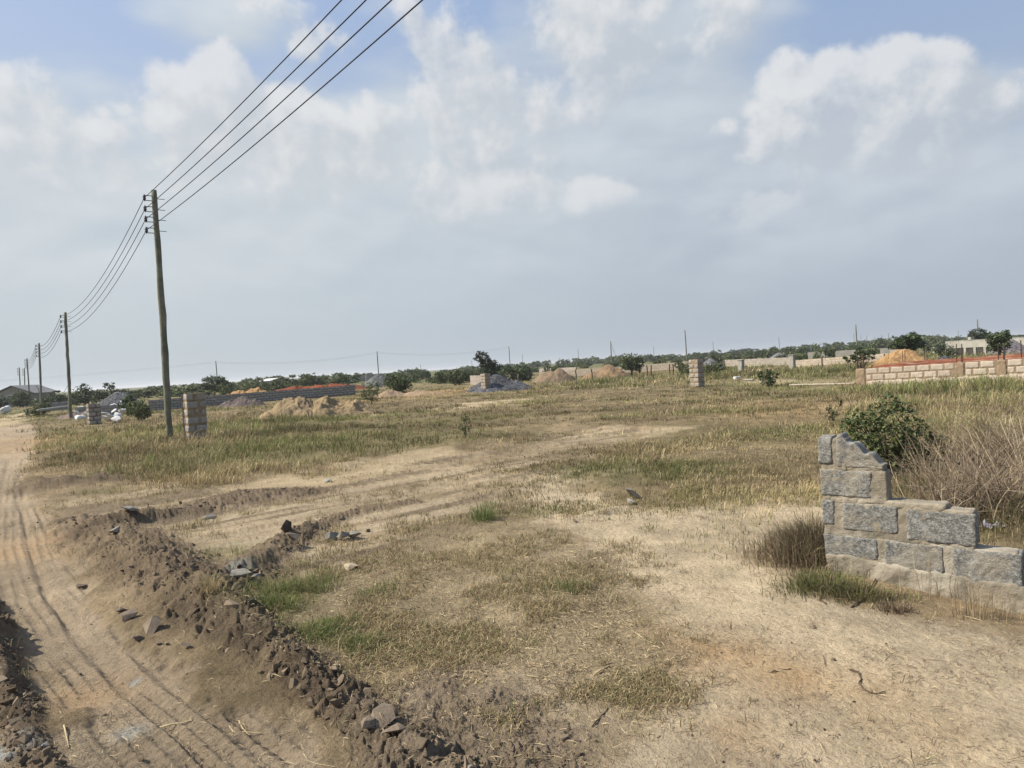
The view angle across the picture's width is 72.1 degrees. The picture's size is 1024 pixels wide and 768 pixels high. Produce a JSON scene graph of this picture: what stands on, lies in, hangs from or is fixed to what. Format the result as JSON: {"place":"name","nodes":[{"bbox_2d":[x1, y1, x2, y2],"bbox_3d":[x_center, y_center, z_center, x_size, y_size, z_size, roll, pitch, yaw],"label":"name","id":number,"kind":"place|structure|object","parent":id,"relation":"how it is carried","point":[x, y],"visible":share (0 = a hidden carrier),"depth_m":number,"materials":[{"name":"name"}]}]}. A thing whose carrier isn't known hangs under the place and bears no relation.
{"place":"outdoors","nodes":[
{"label":"outdoors","id":0,"kind":"place"},
{"bbox_2d":[0,347,1023,767],"bbox_3d":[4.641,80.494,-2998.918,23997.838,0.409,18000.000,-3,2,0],"label":"ground","id":1,"kind":"structure","parent":0,"point":[54,605],"depth_m":4.53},
{"bbox_2d":[8,390,32,407],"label":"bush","id":2,"kind":"object","parent":1,"relation":"on","point":[15,401],"visible":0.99,"depth_m":83.69,"materials":[{"name":"green plant"}]},
{"bbox_2d":[0,385,56,406],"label":"gable house","id":3,"kind":"structure","parent":1,"relation":"on","point":[6,392],"depth_m":92.28,"materials":[{"name":"metal"}]},
{"bbox_2d":[22,402,52,415],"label":"bush","id":4,"kind":"object","parent":1,"relation":"on","point":[34,411],"visible":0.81,"depth_m":49.87,"materials":[{"name":"green plant"}]},
{"bbox_2d":[35,343,41,402],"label":"utility pole","id":5,"kind":"object","parent":1,"relation":"on","point":[40,374],"visible":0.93,"depth_m":63.88,"materials":[{"name":"brown wood"}]},
{"bbox_2d":[37,401,67,411],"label":"block wall","id":6,"kind":"structure","parent":1,"relation":"on","point":[58,404],"depth_m":62.36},
{"bbox_2d":[36,390,72,402],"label":"dark bush","id":7,"kind":"object","parent":1,"relation":"on","point":[47,399],"visible":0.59,"depth_m":79.66,"materials":[{"name":"green plant"}]},
{"bbox_2d":[60,312,72,418],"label":"utility pole","id":8,"kind":"object","parent":1,"relation":"on","point":[68,370],"visible":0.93,"depth_m":41.89,"materials":[{"name":"brown wood"}]},
{"bbox_2d":[55,410,107,418],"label":"rubble heap","id":9,"kind":"object","parent":1,"relation":"on","point":[66,416],"visible":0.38,"depth_m":42.45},
{"bbox_2d":[66,383,98,404],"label":"dark bush","id":10,"kind":"object","parent":1,"relation":"on","point":[87,393],"visible":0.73,"depth_m":77.71,"materials":[{"name":"green plant"}]},
{"bbox_2d":[86,404,100,424],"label":"block pillar","id":11,"kind":"structure","parent":1,"relation":"on","point":[94,413],"depth_m":33.05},
{"bbox_2d":[75,404,125,414],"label":"block wall","id":12,"kind":"structure","parent":1,"relation":"on","point":[107,408],"depth_m":44.62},
{"bbox_2d":[87,382,126,403],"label":"dark bush","id":13,"kind":"object","parent":1,"relation":"on","point":[100,396],"visible":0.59,"depth_m":75.67,"materials":[{"name":"green plant"}]},
{"bbox_2d":[98,392,139,405],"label":"gravel heap","id":14,"kind":"object","parent":1,"relation":"on","point":[115,397],"visible":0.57,"depth_m":58.33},
{"bbox_2d":[117,394,135,415],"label":"dark bush","id":15,"kind":"object","parent":1,"relation":"on","point":[124,401],"visible":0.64,"depth_m":41.85,"materials":[{"name":"green plant"}]},
{"bbox_2d":[120,608,137,621],"bbox_3d":[-2.747,1.650,5.044,0.107,0.061,0.110,-5,2,-41],"label":"loose clod","id":16,"kind":"object","parent":1,"relation":"on","point":[128,614],"visible":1,"depth_m":5.02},
{"bbox_2d":[126,399,153,419],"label":"green bush","id":17,"kind":"object","parent":1,"relation":"on","point":[137,407],"visible":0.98,"depth_m":33.88,"materials":[{"name":"green plant"}]},
{"bbox_2d":[128,388,158,398],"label":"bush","id":18,"kind":"object","parent":1,"relation":"on","point":[145,392],"visible":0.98,"depth_m":99.27,"materials":[{"name":"green plant"}]},
{"bbox_2d":[143,615,160,634],"bbox_3d":[-2.419,1.611,4.730,0.118,0.072,0.171,-28,21,-24],"label":"loose clod","id":19,"kind":"object","parent":1,"relation":"on","point":[151,624],"visible":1,"depth_m":4.72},
{"bbox_2d":[142,190,173,438],"bbox_3d":[-9.964,-1.766,20.057,0.566,7.470,0.218,-4,2,-28],"label":"utility pole","id":20,"kind":"object","parent":1,"relation":"on","point":[164,344],"visible":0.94,"depth_m":19.99,"materials":[{"name":"brown wood"}]},
{"bbox_2d":[61,211,143,321],"bbox_3d":[-18.520,-4.124,30.770,0.018,1.262,27.398,-4,2,-37],"label":"overhead wire","id":21,"kind":"object","parent":20,"relation":"attached to","point":[113,267],"visible":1,"depth_m":24.56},
{"bbox_2d":[64,201,142,315],"bbox_3d":[-18.534,-4.433,30.761,0.018,1.262,27.395,-4,2,-37],"label":"overhead wire","id":22,"kind":"object","parent":20,"relation":"attached to","point":[114,255],"visible":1,"depth_m":24.16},
{"bbox_2d":[64,232,145,331],"bbox_3d":[-18.494,-3.525,30.785,0.018,1.262,27.403,-4,2,-37],"label":"overhead wire","id":23,"kind":"object","parent":20,"relation":"attached to","point":[114,284],"visible":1,"depth_m":24.79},
{"bbox_2d":[144,0,341,197],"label":"overhead wire","id":24,"kind":"object","parent":20,"relation":"attached to","point":[257,86],"visible":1,"depth_m":11.88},
{"bbox_2d":[145,0,366,208],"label":"overhead wire","id":25,"kind":"object","parent":20,"relation":"attached to","point":[360,5],"visible":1,"depth_m":11.56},
{"bbox_2d":[146,0,391,218],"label":"overhead wire","id":26,"kind":"object","parent":20,"relation":"attached to","point":[367,22],"visible":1,"depth_m":11.05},
{"bbox_2d":[147,0,422,229],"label":"overhead wire","id":27,"kind":"object","parent":20,"relation":"attached to","point":[403,16],"visible":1,"depth_m":10.44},
{"bbox_2d":[154,388,186,397],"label":"tree","id":28,"kind":"object","parent":1,"relation":"on","point":[161,393],"visible":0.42,"depth_m":97.37,"materials":[{"name":"green plant"}]},
{"bbox_2d":[181,393,207,438],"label":"block pillar","id":29,"kind":"structure","parent":1,"relation":"on","point":[194,413],"depth_m":20.00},
{"bbox_2d":[188,390,218,395],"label":"tree","id":30,"kind":"object","parent":1,"relation":"on","point":[207,393],"visible":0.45,"depth_m":88.56,"materials":[{"name":"green plant"}]},
{"bbox_2d":[160,718,261,733],"bbox_3d":[-1.451,1.693,3.518,0.577,0.030,0.162,-3,2,10],"label":"straw stalk","id":31,"kind":"object","parent":1,"relation":"on","point":[205,719],"visible":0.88,"depth_m":3.50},
{"bbox_2d":[187,569,236,599],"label":"straw clump","id":32,"kind":"object","parent":1,"relation":"on","point":[208,586],"visible":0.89,"depth_m":5.10,"materials":[{"name":"brown plant"}]},
{"bbox_2d":[193,374,234,394],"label":"round bush","id":33,"kind":"object","parent":1,"relation":"on","point":[207,385],"visible":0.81,"depth_m":91.53,"materials":[{"name":"green plant"}]},
{"bbox_2d":[216,383,232,394],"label":"field bush","id":34,"kind":"object","parent":1,"relation":"on","point":[225,390],"visible":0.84,"depth_m":82.64,"materials":[{"name":"green plant"}]},
{"bbox_2d":[230,568,251,577],"bbox_3d":[-2.192,1.533,5.697,0.164,0.049,0.135,2,0,-17],"label":"grey stone","id":35,"kind":"object","parent":1,"relation":"on","point":[239,573],"visible":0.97,"depth_m":5.66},
{"bbox_2d":[217,396,265,407],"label":"soil heap","id":36,"kind":"object","parent":1,"relation":"on","point":[242,401],"visible":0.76,"depth_m":44.77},
{"bbox_2d":[225,387,265,394],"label":"sand heap","id":37,"kind":"object","parent":1,"relation":"on","point":[257,389],"visible":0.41,"depth_m":56.75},
{"bbox_2d":[148,385,354,410],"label":"block wall","id":38,"kind":"structure","parent":1,"relation":"on","point":[319,392],"depth_m":52.95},
{"bbox_2d":[269,381,282,390],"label":"field bush","id":39,"kind":"object","parent":1,"relation":"on","point":[273,387],"visible":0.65,"depth_m":81.05,"materials":[{"name":"green plant"}]},
{"bbox_2d":[216,586,336,615],"bbox_3d":[-1.745,1.518,5.080,0.942,0.253,0.665,-3,2,0],"label":"green grass clump","id":40,"kind":"object","parent":1,"relation":"on","point":[273,601],"visible":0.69,"depth_m":5.09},
{"bbox_2d":[281,519,291,532],"bbox_3d":[-2.321,1.457,7.230,0.111,0.142,0.067,-4,2,-22],"label":"dark clod","id":41,"kind":"object","parent":1,"relation":"on","point":[286,526],"visible":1,"depth_m":7.22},
{"bbox_2d":[298,373,319,386],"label":"tree","id":42,"kind":"object","parent":1,"relation":"on","point":[310,381],"visible":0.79,"depth_m":104.22,"materials":[{"name":"green plant"}]},
{"bbox_2d":[256,396,373,418],"bbox_3d":[-8.353,0.993,29.745,5.217,1.057,3.807,-3,2,0],"label":"sand heap","id":43,"kind":"object","parent":1,"relation":"on","point":[325,405],"visible":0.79,"depth_m":29.19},
{"bbox_2d":[288,618,347,636],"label":"green grass clump","id":44,"kind":"object","parent":1,"relation":"on","point":[311,625],"visible":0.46,"depth_m":4.58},
{"bbox_2d":[275,383,366,390],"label":"laterite heap","id":45,"kind":"object","parent":1,"relation":"on","point":[357,387],"visible":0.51,"depth_m":64.70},
{"bbox_2d":[325,532,337,540],"bbox_3d":[-1.854,1.551,7.209,0.098,0.086,0.162,-3,2,23],"label":"grey stone","id":46,"kind":"object","parent":1,"relation":"on","point":[331,535],"visible":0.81,"depth_m":7.17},
{"bbox_2d":[331,372,352,384],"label":"tree","id":47,"kind":"object","parent":1,"relation":"on","point":[343,379],"visible":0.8,"depth_m":110.36,"materials":[{"name":"green plant"}]},
{"bbox_2d":[361,715,375,728],"bbox_3d":[-0.657,1.552,3.222,0.069,0.049,0.097,18,-5,-1],"label":"loose clod","id":48,"kind":"object","parent":1,"relation":"on","point":[367,721],"visible":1,"depth_m":3.20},
{"bbox_2d":[359,380,380,403],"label":"thin shrub","id":49,"kind":"object","parent":1,"relation":"on","point":[371,396],"visible":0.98,"depth_m":37.28,"materials":[{"name":"green plant"}]},
{"bbox_2d":[364,373,395,387],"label":"gravel heap","id":50,"kind":"object","parent":1,"relation":"on","point":[379,377],"visible":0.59,"depth_m":84.25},
{"bbox_2d":[371,703,395,729],"bbox_3d":[-0.600,1.552,3.261,0.117,0.036,0.172,6,18,11],"label":"loose clod","id":51,"kind":"object","parent":1,"relation":"on","point":[387,710],"visible":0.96,"depth_m":3.27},
{"bbox_2d":[381,723,406,733],"bbox_3d":[-0.534,1.534,3.134,0.103,0.044,0.108,18,-14,-28],"label":"loose clod","id":52,"kind":"object","parent":1,"relation":"on","point":[397,727],"visible":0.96,"depth_m":3.11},
{"bbox_2d":[381,373,412,392],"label":"leafy bush","id":53,"kind":"object","parent":1,"relation":"on","point":[401,384],"visible":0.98,"depth_m":53.80,"materials":[{"name":"green plant"}]},
{"bbox_2d":[376,390,443,397],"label":"soil heap","id":54,"kind":"object","parent":1,"relation":"on","point":[388,393],"visible":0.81,"depth_m":46.55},
{"bbox_2d":[431,371,443,383],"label":"field bush","id":55,"kind":"object","parent":1,"relation":"on","point":[439,376],"visible":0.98,"depth_m":80.59,"materials":[{"name":"green plant"}]},
{"bbox_2d":[445,368,472,384],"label":"round bush","id":56,"kind":"object","parent":1,"relation":"on","point":[456,379],"visible":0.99,"depth_m":69.73,"materials":[{"name":"green plant"}]},
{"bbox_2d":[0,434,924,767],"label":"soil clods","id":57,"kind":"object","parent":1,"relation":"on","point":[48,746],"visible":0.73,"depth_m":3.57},
{"bbox_2d":[460,413,471,434],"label":"weed plant","id":58,"kind":"object","parent":1,"relation":"on","point":[463,429],"visible":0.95,"depth_m":16.45,"materials":[{"name":"green plant"}]},
{"bbox_2d":[470,375,480,384],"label":"block wall","id":59,"kind":"structure","parent":1,"relation":"on","point":[475,379],"depth_m":67.50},
{"bbox_2d":[466,494,501,523],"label":"green grass clump","id":60,"kind":"object","parent":1,"relation":"on","point":[489,515],"visible":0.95,"depth_m":7.61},
{"bbox_2d":[480,373,490,388],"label":"block pillar","id":61,"kind":"structure","parent":1,"relation":"on","point":[485,381],"depth_m":45.58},
{"bbox_2d":[473,350,502,375],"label":"lopsided tree","id":62,"kind":"object","parent":1,"relation":"on","point":[490,364],"visible":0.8,"depth_m":71.65,"materials":[{"name":"green plant"}]},
{"bbox_2d":[466,374,530,392],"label":"gravel heap","id":63,"kind":"object","parent":1,"relation":"on","point":[499,382],"visible":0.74,"depth_m":46.16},
{"bbox_2d":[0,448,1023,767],"bbox_3d":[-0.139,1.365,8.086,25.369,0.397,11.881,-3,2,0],"label":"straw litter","id":64,"kind":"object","parent":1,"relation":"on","point":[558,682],"visible":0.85,"depth_m":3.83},
{"bbox_2d":[496,363,532,380],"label":"round bush","id":65,"kind":"object","parent":1,"relation":"on","point":[520,375],"visible":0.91,"depth_m":69.73,"materials":[{"name":"green plant"}]},
{"bbox_2d":[531,368,577,382],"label":"soil heap","id":66,"kind":"object","parent":1,"relation":"on","point":[554,376],"visible":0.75,"depth_m":60.46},
{"bbox_2d":[555,358,576,365],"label":"tree","id":67,"kind":"object","parent":1,"relation":"on","point":[563,362],"visible":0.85,"depth_m":276.98,"materials":[{"name":"green plant"}]},
{"bbox_2d":[581,364,631,379],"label":"soil heap","id":68,"kind":"object","parent":1,"relation":"on","point":[610,369],"visible":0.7,"depth_m":61.58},
{"bbox_2d":[539,361,688,376],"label":"block wall","id":69,"kind":"structure","parent":1,"relation":"on","point":[660,368],"depth_m":72.26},
{"bbox_2d":[618,353,643,375],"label":"round tree","id":70,"kind":"object","parent":1,"relation":"on","point":[630,365],"visible":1,"depth_m":65.71,"materials":[{"name":"green plant"}]},
{"bbox_2d":[626,488,641,498],"bbox_3d":[1.431,1.294,8.287,0.245,0.112,0.096,26,7,-11],"label":"dark shard","id":71,"kind":"object","parent":1,"relation":"on","point":[631,492],"visible":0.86,"depth_m":8.26,"materials":[{"name":"grey stone"}]},
{"bbox_2d":[674,361,689,374],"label":"wall creeper","id":72,"kind":"object","parent":1,"relation":"on","point":[681,366],"depth_m":59.92,"materials":[{"name":"green plant"}]},
{"bbox_2d":[689,359,704,386],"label":"block pillar","id":73,"kind":"structure","parent":1,"relation":"on","point":[696,368],"depth_m":35.64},
{"bbox_2d":[704,362,728,373],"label":"leafy bush","id":74,"kind":"object","parent":1,"relation":"on","point":[710,368],"visible":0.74,"depth_m":55.69,"materials":[{"name":"green plant"}]},
{"bbox_2d":[722,357,788,366],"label":"block wall","id":75,"kind":"structure","parent":1,"relation":"on","point":[767,361],"depth_m":79.60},
{"bbox_2d":[757,368,780,385],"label":"spiky shrub","id":76,"kind":"object","parent":1,"relation":"on","point":[769,379],"visible":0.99,"depth_m":32.09,"materials":[{"name":"green plant"}]},
{"bbox_2d":[714,531,865,583],"bbox_3d":[2.192,1.278,5.473,1.319,0.280,1.192,-3,2,0],"label":"dead grass clump","id":77,"kind":"object","parent":1,"relation":"on","point":[758,555],"visible":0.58,"depth_m":5.37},
{"bbox_2d":[788,354,795,368],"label":"gate post","id":78,"kind":"object","parent":1,"relation":"on","point":[792,361],"visible":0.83,"depth_m":57.85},
{"bbox_2d":[714,508,870,577],"bbox_3d":[2.412,1.179,5.684,1.494,0.433,1.346,-5,2,-42],"label":"dead grass clump","id":79,"kind":"object","parent":1,"relation":"on","point":[811,534],"visible":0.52,"depth_m":5.54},
{"bbox_2d":[789,382,855,385],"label":"kerb slab","id":80,"kind":"structure","parent":1,"relation":"on","point":[820,384],"depth_m":30.96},
{"bbox_2d":[825,397,842,426],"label":"sprig plant","id":81,"kind":"object","parent":1,"relation":"on","point":[833,414],"visible":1,"depth_m":14.21,"materials":[{"name":"green plant"}]},
{"bbox_2d":[759,565,911,605],"bbox_3d":[2.172,1.342,4.797,1.034,0.231,0.724,-3,2,0],"label":"green grass clump","id":82,"kind":"object","parent":1,"relation":"on","point":[826,582],"visible":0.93,"depth_m":4.78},
{"bbox_2d":[796,353,888,366],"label":"block wall","id":83,"kind":"structure","parent":1,"relation":"on","point":[826,361],"depth_m":63.05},
{"bbox_2d":[807,348,892,357],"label":"block wall","id":84,"kind":"structure","parent":1,"relation":"on","point":[848,352],"depth_m":115.25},
{"bbox_2d":[785,578,931,605],"bbox_3d":[2.302,1.378,4.650,1.049,0.181,0.414,-3,2,0],"label":"green grass clump","id":85,"kind":"object","parent":1,"relation":"on","point":[874,594],"visible":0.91,"depth_m":4.63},
{"bbox_2d":[842,347,875,368],"bbox_3d":[16.304,-0.898,33.005,1.513,1.634,0.807,-3,2,0],"label":"wiry tree","id":86,"kind":"object","parent":1,"relation":"on","point":[860,351],"visible":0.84,"depth_m":32.90,"materials":[{"name":"green plant"}]},
{"bbox_2d":[849,343,876,349],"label":"tree","id":87,"kind":"object","parent":1,"relation":"on","point":[861,344],"visible":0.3,"depth_m":166.54,"materials":[{"name":"green plant"}]},
{"bbox_2d":[868,340,887,348],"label":"tree","id":88,"kind":"object","parent":1,"relation":"on","point":[880,343],"visible":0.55,"depth_m":183.28,"materials":[{"name":"green plant"}]},
{"bbox_2d":[837,392,947,476],"bbox_3d":[4.482,0.651,8.287,1.226,1.131,0.797,-3,2,0],"label":"leafy shrub","id":89,"kind":"object","parent":1,"relation":"on","point":[895,448],"visible":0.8,"depth_m":8.21,"materials":[{"name":"green plant"}]},
{"bbox_2d":[872,599,922,615],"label":"dead grass clump","id":90,"kind":"object","parent":1,"relation":"on","point":[900,608],"visible":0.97,"depth_m":4.41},
{"bbox_2d":[867,349,928,367],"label":"sand heap","id":91,"kind":"object","parent":1,"relation":"on","point":[896,355],"visible":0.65,"depth_m":41.66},
{"bbox_2d":[819,468,990,500],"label":"dry grass","id":92,"kind":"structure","parent":1,"relation":"on","point":[902,487],"depth_m":7.38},
{"bbox_2d":[888,331,927,350],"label":"dark tree","id":93,"kind":"object","parent":1,"relation":"on","point":[913,339],"visible":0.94,"depth_m":47.63,"materials":[{"name":"green plant"}]},
{"bbox_2d":[818,432,1023,614],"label":"broken block wall","id":94,"kind":"structure","parent":1,"relation":"on","point":[868,520],"depth_m":4.90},
{"bbox_2d":[898,545,956,600],"bbox_3d":[2.826,1.215,4.634,0.533,0.500,0.368,-3,2,18],"label":"straw clump","id":95,"kind":"object","parent":1,"relation":"on","point":[929,580],"visible":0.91,"depth_m":4.67,"materials":[{"name":"beige plant"}]},
{"bbox_2d":[926,335,944,345],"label":"tree","id":96,"kind":"object","parent":1,"relation":"on","point":[930,340],"visible":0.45,"depth_m":189.61,"materials":[{"name":"green plant"}]},
{"bbox_2d":[856,340,1023,384],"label":"foundation wall","id":97,"kind":"structure","parent":1,"relation":"on","point":[918,372],"depth_m":27.32,"materials":[{"name":"concrete"}]},
{"bbox_2d":[866,353,1023,368],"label":"laterite fill","id":98,"kind":"object","parent":1,"relation":"on","point":[965,359],"visible":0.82,"depth_m":29.08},
{"bbox_2d":[929,342,960,357],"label":"flowering bush","id":99,"kind":"object","parent":1,"relation":"on","point":[938,348],"visible":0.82,"depth_m":53.77,"materials":[{"name":"green plant"}]},
{"bbox_2d":[872,428,1023,490],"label":"dry brush","id":100,"kind":"object","parent":1,"relation":"on","point":[939,455],"visible":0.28,"depth_m":7.56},
{"bbox_2d":[886,386,1023,488],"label":"dry brush","id":101,"kind":"object","parent":1,"relation":"on","point":[985,436],"visible":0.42,"depth_m":8.12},
{"bbox_2d":[888,437,1023,537],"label":"dry brush","id":102,"kind":"object","parent":1,"relation":"on","point":[950,498],"visible":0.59,"depth_m":6.33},
{"bbox_2d":[892,413,1023,522],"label":"dry brush","id":103,"kind":"object","parent":1,"relation":"on","point":[1018,476],"visible":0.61,"depth_m":6.38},
{"bbox_2d":[896,467,1023,503],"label":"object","id":104,"kind":"object","parent":1,"relation":"on","point":[944,485],"visible":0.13,"depth_m":7.17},
{"bbox_2d":[922,413,1023,451],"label":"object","id":105,"kind":"object","parent":1,"relation":"on","point":[1020,421],"visible":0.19,"depth_m":10.29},
{"bbox_2d":[924,574,1023,623],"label":"straw clump","id":106,"kind":"object","parent":1,"relation":"on","point":[973,613],"visible":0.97,"depth_m":4.35,"materials":[{"name":"beige plant"}]},
{"bbox_2d":[928,383,1023,484],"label":"dry brush","id":107,"kind":"object","parent":1,"relation":"on","point":[1010,453],"visible":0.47,"depth_m":7.61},
{"bbox_2d":[967,328,988,339],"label":"round tree","id":108,"kind":"object","parent":1,"relation":"on","point":[976,335],"visible":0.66,"depth_m":99.64,"materials":[{"name":"green plant"}]},
{"bbox_2d":[935,487,1023,548],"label":"dry grass","id":109,"kind":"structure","parent":1,"relation":"on","point":[1002,517],"depth_m":5.97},
{"bbox_2d":[945,337,1023,354],"bbox_3d":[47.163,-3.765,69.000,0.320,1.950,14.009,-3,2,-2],"label":"building","id":110,"kind":"structure","parent":1,"relation":"on","point":[979,345],"depth_m":71.78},
{"bbox_2d":[986,339,1023,354],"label":"gravel heap","id":111,"kind":"object","parent":1,"relation":"on","point":[1015,346],"visible":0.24,"depth_m":55.42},
{"bbox_2d":[0,349,1023,767],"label":"grass","id":112,"kind":"structure","parent":0,"point":[202,453],"depth_m":11.07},
{"bbox_2d":[984,329,1013,354],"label":"round tree","id":113,"kind":"object","parent":112,"relation":"on","point":[996,338],"visible":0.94,"depth_m":43.76,"materials":[{"name":"green plant"}]},
{"bbox_2d":[0,0,1023,391],"label":"sky","id":114,"kind":"structure","parent":0,"point":[553,180],"materials":[{"name":"blue"}]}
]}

